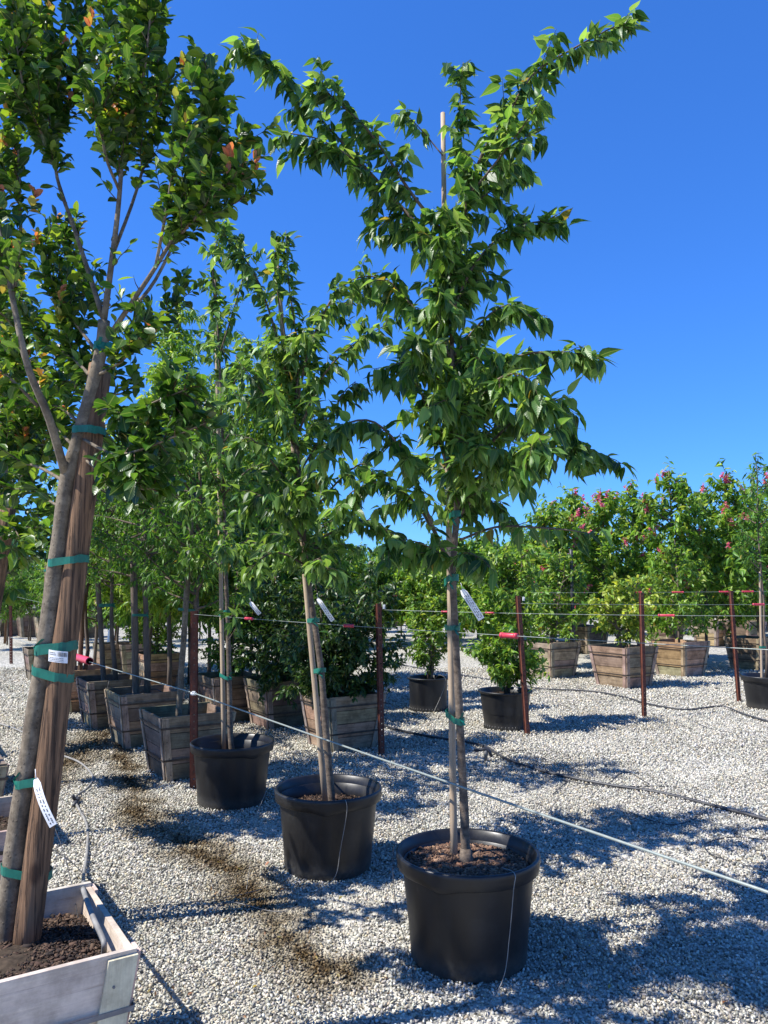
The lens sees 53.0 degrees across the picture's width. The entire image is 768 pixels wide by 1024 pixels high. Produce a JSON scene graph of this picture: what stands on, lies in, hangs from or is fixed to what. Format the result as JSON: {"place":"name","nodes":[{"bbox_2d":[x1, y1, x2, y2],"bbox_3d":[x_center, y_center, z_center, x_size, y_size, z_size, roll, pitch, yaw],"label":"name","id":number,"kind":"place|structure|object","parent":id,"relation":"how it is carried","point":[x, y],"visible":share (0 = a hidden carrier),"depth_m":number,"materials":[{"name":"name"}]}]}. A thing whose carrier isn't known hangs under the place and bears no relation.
{"place":"outdoors","nodes":[
{"label":"outdoors","id":0,"kind":"place"},
{"bbox_2d":[0,604,767,1023],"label":"ground","id":1,"kind":"structure","parent":0,"point":[718,656],"depth_m":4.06,"materials":[{"name":"grey gravel"}]},
{"bbox_2d":[0,755,9,796],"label":"planter box","id":2,"kind":"object","parent":1,"relation":"on","point":[4,767],"visible":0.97,"depth_m":4.65,"materials":[{"name":"grey wood"}]},
{"bbox_2d":[0,239,55,605],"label":"tree","id":3,"kind":"object","parent":2,"relation":"on","point":[39,512],"visible":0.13,"depth_m":5.04,"materials":[{"name":"green plant"}]},
{"bbox_2d":[0,795,11,879],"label":"planter box","id":4,"kind":"object","parent":1,"relation":"on","point":[5,803],"visible":0.21,"depth_m":3.85,"materials":[{"name":"grey wood"}]},
{"bbox_2d":[0,508,15,612],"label":"stake","id":5,"kind":"object","parent":4,"relation":"on","point":[4,561],"visible":0.52,"depth_m":3.58,"materials":[{"name":"brown wood"}]},
{"bbox_2d":[0,266,85,570],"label":"tree","id":6,"kind":"object","parent":4,"relation":"in","point":[14,530],"visible":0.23,"depth_m":3.52,"materials":[{"name":"green plant"}]},
{"bbox_2d":[9,605,12,663],"bbox_3d":[-7.542,2.503,15.552,0.150,1.612,0.040,0,-5,0],"label":"steel post","id":7,"kind":"object","parent":1,"relation":"on","point":[11,641],"visible":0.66,"depth_m":15.54,"materials":[{"name":"brown metal"}]},
{"bbox_2d":[0,569,36,644],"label":"tree","id":8,"kind":"object","parent":1,"relation":"on","point":[19,578],"visible":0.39,"depth_m":20.33,"materials":[{"name":"green plant"}]},
{"bbox_2d":[16,614,39,636],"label":"planter box","id":9,"kind":"object","parent":1,"relation":"on","point":[22,624],"visible":0.37,"depth_m":23.26,"materials":[{"name":"brown wood"}]},
{"bbox_2d":[22,647,34,680],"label":"planter box","id":10,"kind":"object","parent":1,"relation":"on","point":[28,654],"visible":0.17,"depth_m":12.80,"materials":[{"name":"brown wood"}]},
{"bbox_2d":[15,561,43,640],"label":"tree","id":11,"kind":"object","parent":1,"relation":"on","point":[34,565],"visible":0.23,"depth_m":21.74,"materials":[{"name":"green plant"}]},
{"bbox_2d":[22,560,44,619],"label":"tree","id":12,"kind":"object","parent":1,"relation":"on","point":[37,586],"visible":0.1,"depth_m":19.23,"materials":[{"name":"green plant"}]},
{"bbox_2d":[0,723,106,953],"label":"hose","id":13,"kind":"object","parent":1,"relation":"on","point":[97,927],"visible":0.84,"depth_m":3.47,"materials":[{"name":"white plastic"}]},
{"bbox_2d":[0,881,140,1023],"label":"planter box","id":14,"kind":"object","parent":1,"relation":"on","point":[64,970],"visible":0.88,"depth_m":2.26,"materials":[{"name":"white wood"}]},
{"bbox_2d":[0,337,115,944],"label":"stake","id":15,"kind":"object","parent":14,"relation":"in","point":[34,875],"visible":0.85,"depth_m":2.58,"materials":[{"name":"brown wood"}]},
{"bbox_2d":[48,650,67,662],"bbox_3d":[-1.081,0.478,2.548,0.064,0.046,0.010,0,-5,0],"label":"barcode sticker","id":16,"kind":"object","parent":15,"relation":"attached to","point":[58,656],"visible":1,"depth_m":2.55,"materials":[{"name":"white paper"}]},
{"bbox_2d":[0,0,280,942],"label":"tree","id":17,"kind":"object","parent":14,"relation":"in","point":[128,102],"visible":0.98,"depth_m":2.67,"materials":[{"name":"green plant"}]},
{"bbox_2d":[33,769,56,827],"bbox_3d":[-1.089,0.917,2.463,0.106,0.172,0.021,-3,-6,25],"label":"plant tag","id":18,"kind":"object","parent":17,"relation":"hanging from","point":[44,807],"visible":1,"depth_m":2.46,"materials":[{"name":"white plastic"}]},
{"bbox_2d":[35,562,130,664],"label":"tree","id":19,"kind":"object","parent":1,"relation":"on","point":[94,619],"visible":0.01,"depth_m":12.37,"materials":[{"name":"green plant"}]},
{"bbox_2d":[69,664,112,712],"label":"planter box","id":20,"kind":"object","parent":1,"relation":"on","point":[91,670],"visible":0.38,"depth_m":9.55,"materials":[{"name":"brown wood"}]},
{"bbox_2d":[78,585,85,669],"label":"stake","id":21,"kind":"object","parent":20,"relation":"in","point":[80,646],"visible":0.4,"depth_m":9.81,"materials":[{"name":"brown wood"}]},
{"bbox_2d":[35,456,135,669],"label":"tree","id":22,"kind":"object","parent":20,"relation":"in","point":[87,645],"visible":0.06,"depth_m":9.91,"materials":[{"name":"green plant"}]},
{"bbox_2d":[76,673,143,728],"bbox_3d":[-3.128,2.156,8.801,0.647,0.523,0.651,3,-6,-33],"label":"planter box","id":23,"kind":"object","parent":1,"relation":"on","point":[91,695],"visible":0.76,"depth_m":8.53,"materials":[{"name":"grey wood"}]},
{"bbox_2d":[95,572,115,680],"bbox_3d":[-3.219,1.367,8.853,0.251,1.362,0.084,1,-5,-11],"label":"stake","id":24,"kind":"object","parent":23,"relation":"on","point":[100,605],"visible":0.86,"depth_m":8.83,"materials":[{"name":"brown wood"}]},
{"bbox_2d":[49,484,171,679],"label":"tree","id":25,"kind":"object","parent":23,"relation":"on","point":[99,511],"visible":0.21,"depth_m":8.86,"materials":[{"name":"green plant"}]},
{"bbox_2d":[92,641,130,672],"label":"planter box","id":26,"kind":"object","parent":1,"relation":"on","point":[108,659],"visible":0.38,"depth_m":13.74,"materials":[{"name":"brown wood"}]},
{"bbox_2d":[88,393,181,672],"bbox_3d":[-3.479,0.415,10.923,2.027,4.402,2.015,0,-5,0],"label":"tree","id":27,"kind":"object","parent":1,"relation":"on","point":[105,591],"depth_m":10.66,"materials":[{"name":"green plant"}]},
{"bbox_2d":[115,642,155,673],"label":"planter box","id":28,"kind":"object","parent":1,"relation":"on","point":[125,652],"visible":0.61,"depth_m":13.65,"materials":[{"name":"brown wood"}]},
{"bbox_2d":[104,684,184,748],"bbox_3d":[-2.434,2.061,7.793,0.647,0.523,0.651,3,-6,-33],"label":"planter box","id":29,"kind":"object","parent":1,"relation":"on","point":[124,722],"visible":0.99,"depth_m":7.54,"materials":[{"name":"grey wood"}]},
{"bbox_2d":[47,438,229,692],"bbox_3d":[-2.411,0.540,7.946,1.844,2.734,1.713,0,-5,0],"label":"tree","id":30,"kind":"object","parent":29,"relation":"in","point":[105,539],"visible":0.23,"depth_m":7.86,"materials":[{"name":"green plant"}]},
{"bbox_2d":[130,559,148,692],"bbox_3d":[-2.506,1.215,7.852,0.200,1.474,0.087,1,-6,-15],"label":"stake","id":31,"kind":"object","parent":29,"relation":"in","point":[134,635],"visible":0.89,"depth_m":7.82,"materials":[{"name":"brown wood"}]},
{"bbox_2d":[86,507,205,663],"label":"tree","id":32,"kind":"object","parent":1,"relation":"on","point":[90,600],"visible":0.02,"depth_m":11.35,"materials":[{"name":"green plant"}]},
{"bbox_2d":[139,650,179,686],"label":"planter box","id":33,"kind":"object","parent":1,"relation":"on","point":[158,667],"visible":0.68,"depth_m":11.85,"materials":[{"name":"brown wood"}]},
{"bbox_2d":[126,611,188,653],"bbox_3d":[-3.593,1.661,12.110,0.882,1.352,0.966,5,-7,-44],"label":"shrub","id":34,"kind":"object","parent":33,"relation":"on","point":[159,639],"visible":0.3,"depth_m":12.00,"materials":[{"name":"green plant"}]},
{"bbox_2d":[52,849,266,902],"bbox_3d":[-1.421,1.976,4.169,1.604,0.005,0.403,-2,-6,25],"label":"drip tube","id":35,"kind":"object","parent":1,"relation":"on","point":[152,900],"visible":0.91,"depth_m":3.94,"materials":[{"name":"grey plastic"}]},
{"bbox_2d":[103,277,244,685],"bbox_3d":[-2.590,-0.239,9.632,1.732,5.460,1.624,0,-5,0],"label":"tree","id":36,"kind":"object","parent":1,"relation":"on","point":[174,344],"visible":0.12,"depth_m":9.56,"materials":[{"name":"green plant"}]},
{"bbox_2d":[139,702,235,781],"bbox_3d":[-1.684,1.945,6.553,0.647,0.523,0.651,3,-6,-33],"label":"planter box","id":37,"kind":"object","parent":1,"relation":"on","point":[166,735],"visible":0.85,"depth_m":6.31,"materials":[{"name":"grey wood"}]},
{"bbox_2d":[175,492,196,715],"bbox_3d":[-1.673,0.815,6.619,0.187,2.039,0.102,3,-6,-28],"label":"stake","id":38,"kind":"object","parent":37,"relation":"in","point":[185,609],"visible":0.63,"depth_m":6.57,"materials":[{"name":"brown wood"}]},
{"bbox_2d":[108,407,277,714],"bbox_3d":[-1.657,0.425,6.706,1.509,2.731,1.405,-5,-8,44],"label":"tree","id":39,"kind":"object","parent":37,"relation":"on","point":[201,540],"visible":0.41,"depth_m":6.58,"materials":[{"name":"green plant"}]},
{"bbox_2d":[190,611,197,788],"bbox_3d":[-1.500,1.602,6.078,0.093,1.629,0.038,1,-6,-14],"label":"steel post","id":40,"kind":"object","parent":1,"relation":"on","point":[193,633],"visible":0.81,"depth_m":6.09,"materials":[{"name":"brown metal"}]},
{"bbox_2d":[11,637,767,893],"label":"trellis wire","id":41,"kind":"object","parent":40,"relation":"attached to","point":[625,843],"visible":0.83,"depth_m":2.95,"materials":[{"name":"silver metal"}]},
{"bbox_2d":[195,614,767,649],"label":"trellis wire","id":42,"kind":"object","parent":40,"relation":"attached to","point":[534,637],"visible":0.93,"depth_m":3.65,"materials":[{"name":"silver metal"}]},
{"bbox_2d":[156,445,282,639],"bbox_3d":[-2.251,0.754,10.521,2.135,3.649,2.227,4,-7,-35],"label":"tree","id":43,"kind":"object","parent":1,"relation":"on","point":[231,579],"visible":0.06,"depth_m":10.19,"materials":[{"name":"green plant"}]},
{"bbox_2d":[198,670,260,720],"bbox_3d":[-1.837,2.189,9.147,0.647,0.523,0.651,3,-6,-33],"label":"planter box","id":44,"kind":"object","parent":1,"relation":"on","point":[209,685],"visible":0.56,"depth_m":8.93,"materials":[{"name":"brown wood"}]},
{"bbox_2d":[198,560,272,676],"bbox_3d":[-1.804,1.288,9.216,1.060,1.490,1.014,0,-5,0],"label":"shrub","id":45,"kind":"object","parent":44,"relation":"on","point":[214,655],"visible":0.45,"depth_m":9.13,"materials":[{"name":"green plant"}]},
{"bbox_2d":[203,380,257,671],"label":"tree","id":46,"kind":"object","parent":1,"relation":"on","point":[209,632],"depth_m":11.87,"materials":[{"name":"green plant"}]},
{"bbox_2d":[190,733,273,810],"bbox_3d":[-1.120,1.907,5.670,0.612,0.436,0.612,-2,-6,21],"label":"nursery pot","id":47,"kind":"object","parent":1,"relation":"on","point":[227,779],"visible":1,"depth_m":5.45,"materials":[{"name":"black plastic"}]},
{"bbox_2d":[172,231,273,748],"bbox_3d":[-1.263,-0.226,6.001,0.778,4.230,1.283,3,-6,-27],"label":"tree","id":48,"kind":"object","parent":47,"relation":"on","point":[228,556],"visible":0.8,"depth_m":5.97,"materials":[{"name":"green plant"}]},
{"bbox_2d":[214,280,231,748],"bbox_3d":[-1.269,-0.030,6.085,0.268,3.781,0.093,-4,-7,40],"label":"stake","id":49,"kind":"object","parent":47,"relation":"in","point":[223,676],"visible":0.42,"depth_m":5.98,"materials":[{"name":"brown wood"}]},
{"bbox_2d":[213,329,330,674],"bbox_3d":[-1.541,-0.055,10.573,1.757,5.271,1.559,0,-5,0],"label":"tree","id":50,"kind":"object","parent":1,"relation":"on","point":[254,433],"visible":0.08,"depth_m":10.39,"materials":[{"name":"green plant"}]},
{"bbox_2d":[243,675,304,729],"bbox_3d":[-1.184,2.153,8.764,0.648,0.523,0.651,3,-6,-33],"label":"planter box","id":51,"kind":"object","parent":1,"relation":"on","point":[283,712],"visible":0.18,"depth_m":8.54,"materials":[{"name":"brown wood"}]},
{"bbox_2d":[232,566,333,709],"bbox_3d":[-1.132,1.333,8.899,1.346,1.746,1.424,0,-5,0],"label":"shrub","id":52,"kind":"object","parent":51,"relation":"in","point":[263,665],"visible":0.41,"depth_m":8.74,"materials":[{"name":"green plant"}]},
{"bbox_2d":[274,774,381,880],"bbox_3d":[-0.318,1.786,4.382,0.612,0.436,0.612,3,-6,-29],"label":"nursery pot","id":53,"kind":"object","parent":1,"relation":"on","point":[313,824],"visible":0.95,"depth_m":4.17,"materials":[{"name":"black plastic"}]},
{"bbox_2d":[275,258,327,800],"bbox_3d":[-0.508,0.043,4.589,0.374,3.356,0.132,0,-5,5],"label":"stake","id":54,"kind":"object","parent":53,"relation":"in","point":[315,671],"visible":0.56,"depth_m":4.51,"materials":[{"name":"brown wood"}]},
{"bbox_2d":[206,218,418,800],"bbox_3d":[-0.433,-0.064,4.566,1.228,3.621,1.140,-4,-6,34],"label":"tree","id":55,"kind":"object","parent":53,"relation":"in","point":[294,361],"visible":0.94,"depth_m":4.49,"materials":[{"name":"green plant"}]},
{"bbox_2d":[305,505,374,628],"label":"tree","id":56,"kind":"object","parent":1,"relation":"on","point":[346,560],"visible":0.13,"depth_m":12.92,"materials":[{"name":"green plant"}]},
{"bbox_2d":[299,687,385,751],"bbox_3d":[-0.414,2.046,7.625,0.647,0.523,0.651,3,-6,-33],"label":"planter box","id":57,"kind":"object","parent":1,"relation":"on","point":[354,725],"visible":0.78,"depth_m":7.41,"materials":[{"name":"brown wood"}]},
{"bbox_2d":[267,560,409,707],"bbox_3d":[-0.457,1.241,7.667,1.431,1.538,1.327,0,-5,0],"label":"shrub","id":58,"kind":"object","parent":57,"relation":"in","point":[350,645],"visible":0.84,"depth_m":7.42,"materials":[{"name":"green plant"}]},
{"bbox_2d":[340,542,385,620],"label":"tree","id":59,"kind":"object","parent":1,"relation":"on","point":[360,567],"visible":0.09,"depth_m":19.66,"materials":[{"name":"green plant"}]},
{"bbox_2d":[375,603,384,755],"bbox_3d":[-0.036,1.694,7.228,0.096,1.661,0.066,0,-5,0],"label":"steel post","id":60,"kind":"object","parent":1,"relation":"on","point":[380,714],"visible":0.83,"depth_m":7.24,"materials":[{"name":"red metal"}]},
{"bbox_2d":[360,541,408,643],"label":"tree","id":61,"kind":"object","parent":1,"relation":"on","point":[383,579],"visible":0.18,"depth_m":20.73,"materials":[{"name":"green plant"}]},
{"bbox_2d":[386,566,432,641],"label":"tree","id":62,"kind":"object","parent":1,"relation":"on","point":[417,586],"visible":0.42,"depth_m":19.64,"materials":[{"name":"green plant"}]},
{"bbox_2d":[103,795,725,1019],"bbox_3d":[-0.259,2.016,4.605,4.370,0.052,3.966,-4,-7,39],"label":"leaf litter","id":63,"kind":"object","parent":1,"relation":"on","point":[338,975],"visible":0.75,"depth_m":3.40,"materials":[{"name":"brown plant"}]},
{"bbox_2d":[407,674,447,712],"bbox_3d":[0.561,2.303,9.771,0.536,0.416,0.536,0,-5,0],"label":"nursery pot","id":64,"kind":"object","parent":1,"relation":"on","point":[425,693],"visible":0.98,"depth_m":9.57,"materials":[{"name":"black plastic"}]},
{"bbox_2d":[404,550,466,678],"bbox_3d":[0.660,1.323,9.785,0.785,1.727,0.797,1,-5,-9],"label":"shrub","id":65,"kind":"object","parent":64,"relation":"on","point":[429,658],"visible":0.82,"depth_m":9.75,"materials":[{"name":"green plant"}]},
{"bbox_2d":[431,533,483,638],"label":"tree","id":66,"kind":"object","parent":1,"relation":"on","point":[465,624],"visible":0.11,"depth_m":18.62,"materials":[{"name":"green plant"}]},
{"bbox_2d":[396,828,540,982],"bbox_3d":[0.363,1.687,3.329,0.622,0.436,0.622,0,-5,0],"label":"nursery pot","id":67,"kind":"object","parent":1,"relation":"on","point":[459,915],"visible":0.93,"depth_m":3.12,"materials":[{"name":"black plastic"}]},
{"bbox_2d":[369,819,426,1023],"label":"drip tube","id":68,"kind":"object","parent":67,"relation":"hanging from","point":[398,918],"visible":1,"depth_m":3.24,"materials":[{"name":"grey plastic"}]},
{"bbox_2d":[218,0,649,862],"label":"tree","id":69,"kind":"object","parent":67,"relation":"in","point":[472,382],"visible":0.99,"depth_m":3.49,"materials":[{"name":"green plant"}]},
{"bbox_2d":[460,585,483,620],"bbox_3d":[0.388,0.395,3.384,0.104,0.169,0.015,-1,-5,8],"label":"plant tag","id":70,"kind":"object","parent":69,"relation":"hanging from","point":[470,602],"visible":1,"depth_m":3.38,"materials":[{"name":"white plastic"}]},
{"bbox_2d":[441,112,465,854],"bbox_3d":[0.316,-0.184,3.562,0.069,3.613,0.190,1,-5,-6],"label":"stake","id":71,"kind":"object","parent":67,"relation":"in","point":[450,714],"visible":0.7,"depth_m":3.49,"materials":[{"name":"brown wood"}]},
{"bbox_2d":[464,532,494,638],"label":"tree","id":72,"kind":"object","parent":1,"relation":"on","point":[478,543],"visible":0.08,"depth_m":22.87,"materials":[{"name":"green plant"}]},
{"bbox_2d":[461,535,526,634],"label":"tree","id":73,"kind":"object","parent":1,"relation":"on","point":[474,588],"visible":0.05,"depth_m":17.81,"materials":[{"name":"green plant"}]},
{"bbox_2d":[478,686,532,731],"bbox_3d":[1.349,2.189,8.561,0.606,0.416,0.606,0,-5,0],"label":"nursery pot","id":74,"kind":"object","parent":1,"relation":"on","point":[502,710],"visible":0.86,"depth_m":8.34,"materials":[{"name":"black plastic"}]},
{"bbox_2d":[457,534,550,692],"bbox_3d":[1.363,1.139,8.726,1.049,1.891,1.160,-2,-6,16],"label":"shrub","id":75,"kind":"object","parent":74,"relation":"on","point":[500,654],"visible":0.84,"depth_m":8.58,"materials":[{"name":"green plant"}]},
{"bbox_2d":[515,596,529,735],"bbox_3d":[1.485,1.757,8.195,0.149,1.720,0.067,0,-5,0],"label":"steel post","id":76,"kind":"object","parent":1,"relation":"on","point":[522,670],"visible":0.81,"depth_m":8.21,"materials":[{"name":"red metal"}]},
{"bbox_2d":[509,493,591,639],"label":"tree","id":77,"kind":"object","parent":1,"relation":"on","point":[548,517],"visible":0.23,"depth_m":14.82,"materials":[{"name":"green plant"}]},
{"bbox_2d":[525,639,580,677],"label":"planter box","id":78,"kind":"object","parent":1,"relation":"on","point":[562,657],"visible":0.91,"depth_m":13.12,"materials":[{"name":"brown wood"}]},
{"bbox_2d":[525,547,593,642],"bbox_3d":[3.050,1.486,13.513,1.240,1.769,1.195,4,-7,-36],"label":"shrub","id":79,"kind":"object","parent":78,"relation":"on","point":[557,604],"visible":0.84,"depth_m":13.44,"materials":[{"name":"green plant"}]},
{"bbox_2d":[370,657,767,721],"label":"hose","id":80,"kind":"object","parent":1,"relation":"on","point":[751,716],"visible":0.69,"depth_m":10.59,"materials":[{"name":"black rubber"}]},
{"bbox_2d":[533,483,606,641],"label":"tree","id":81,"kind":"object","parent":1,"relation":"on","point":[573,499],"visible":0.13,"depth_m":16.95,"materials":[{"name":"green plant"}]},
{"bbox_2d":[569,549,575,676],"bbox_3d":[3.279,1.752,13.395,0.071,2.200,0.070,0,-5,0],"label":"stake","id":82,"kind":"object","parent":1,"relation":"on","point":[572,593],"visible":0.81,"depth_m":13.40,"materials":[{"name":"brown metal"}]},
{"bbox_2d":[384,725,767,820],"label":"hose","id":83,"kind":"object","parent":1,"relation":"on","point":[623,786],"visible":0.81,"depth_m":6.08,"materials":[{"name":"black rubber"}]},
{"bbox_2d":[566,624,608,653],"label":"planter box","id":84,"kind":"object","parent":1,"relation":"on","point":[583,632],"visible":0.6,"depth_m":17.69,"materials":[{"name":"brown wood"}]},
{"bbox_2d":[570,488,646,643],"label":"tree","id":85,"kind":"object","parent":1,"relation":"on","point":[606,505],"visible":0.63,"depth_m":15.30,"materials":[{"name":"green plant"}]},
{"bbox_2d":[587,643,658,688],"bbox_3d":[3.775,2.417,12.149,0.777,0.628,0.781,3,-6,-33],"label":"planter box","id":86,"kind":"object","parent":1,"relation":"on","point":[615,664],"visible":0.97,"depth_m":11.95,"materials":[{"name":"brown wood"}]},
{"bbox_2d":[585,569,664,647],"bbox_3d":[3.790,1.566,12.207,1.176,1.328,1.042,-4,-6,33],"label":"shrub","id":87,"kind":"object","parent":86,"relation":"on","point":[629,614],"visible":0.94,"depth_m":12.10,"materials":[{"name":"green plant"}]},
{"bbox_2d":[599,477,669,644],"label":"tree","id":88,"kind":"object","parent":1,"relation":"on","point":[637,518],"visible":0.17,"depth_m":16.44,"materials":[{"name":"green plant"}]},
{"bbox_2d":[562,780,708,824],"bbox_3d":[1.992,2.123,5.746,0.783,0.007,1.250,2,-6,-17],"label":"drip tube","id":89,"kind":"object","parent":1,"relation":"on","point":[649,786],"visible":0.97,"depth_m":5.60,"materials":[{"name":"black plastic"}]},
{"bbox_2d":[639,593,646,717],"bbox_3d":[3.129,1.848,9.289,0.072,1.740,0.033,2,-6,-17],"label":"steel post","id":90,"kind":"object","parent":1,"relation":"on","point":[642,660],"visible":0.8,"depth_m":9.29,"materials":[{"name":"brown metal"}]},
{"bbox_2d":[618,456,723,638],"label":"tree","id":91,"kind":"object","parent":1,"relation":"on","point":[681,526],"visible":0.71,"depth_m":14.52,"materials":[{"name":"green plant"}]},
{"bbox_2d":[649,638,709,676],"bbox_3d":[5.213,2.564,13.568,0.745,0.601,0.748,3,-6,-33],"label":"planter box","id":92,"kind":"object","parent":1,"relation":"on","point":[678,660],"visible":0.98,"depth_m":13.35,"materials":[{"name":"brown wood"}]},
{"bbox_2d":[650,537,713,642],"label":"tree","id":93,"kind":"object","parent":92,"relation":"on","point":[684,607],"visible":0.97,"depth_m":13.65,"materials":[{"name":"green plant"}]},
{"bbox_2d":[662,481,727,657],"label":"tree","id":94,"kind":"object","parent":1,"relation":"on","point":[710,603],"visible":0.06,"depth_m":16.84,"materials":[{"name":"green plant"}]},
{"bbox_2d":[691,620,728,645],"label":"planter box","id":95,"kind":"object","parent":1,"relation":"on","point":[715,638],"visible":0.35,"depth_m":19.84,"materials":[{"name":"brown wood"}]},
{"bbox_2d":[728,591,740,700],"bbox_3d":[4.810,1.959,10.537,0.117,1.755,0.044,0,-5,0],"label":"steel post","id":96,"kind":"object","parent":1,"relation":"on","point":[735,651],"visible":0.77,"depth_m":10.54,"materials":[{"name":"brown metal"}]},
{"bbox_2d":[720,620,766,636],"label":"planter box","id":97,"kind":"object","parent":1,"relation":"on","point":[740,630],"visible":0.38,"depth_m":19.47,"materials":[{"name":"brown wood"}]},
{"bbox_2d":[723,635,767,670],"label":"planter box","id":98,"kind":"object","parent":1,"relation":"on","point":[749,659],"visible":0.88,"depth_m":14.31,"materials":[{"name":"brown wood"}]},
{"bbox_2d":[694,458,767,660],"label":"tree","id":99,"kind":"object","parent":98,"relation":"in","point":[725,521],"visible":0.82,"depth_m":14.58,"materials":[{"name":"green plant"}]},
{"bbox_2d":[723,473,767,635],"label":"tree","id":100,"kind":"object","parent":1,"relation":"on","point":[757,626],"visible":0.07,"depth_m":16.92,"materials":[{"name":"green plant"}]},
{"bbox_2d":[740,673,767,709],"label":"nursery pot","id":101,"kind":"object","parent":1,"relation":"on","point":[756,689],"visible":0.96,"depth_m":9.79,"materials":[{"name":"black plastic"}]},
{"bbox_2d":[730,452,767,677],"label":"tree","id":102,"kind":"object","parent":101,"relation":"on","point":[745,557],"visible":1,"depth_m":10.13,"materials":[{"name":"green plant"}]},
{"bbox_2d":[759,572,765,677],"bbox_3d":[4.925,1.507,10.017,0.115,1.456,0.045,0,-5,0],"label":"stake","id":103,"kind":"object","parent":101,"relation":"in","point":[761,646],"visible":0.91,"depth_m":10.00,"materials":[{"name":"brown wood"}]},
{"bbox_2d":[744,464,767,603],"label":"tree","id":104,"kind":"object","parent":1,"relation":"on","point":[764,552],"visible":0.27,"depth_m":15.12,"materials":[{"name":"green plant"}]},
{"bbox_2d":[0,0,767,565],"label":"sky","id":105,"kind":"structure","parent":0,"point":[660,143],"materials":[{"name":"blue"}]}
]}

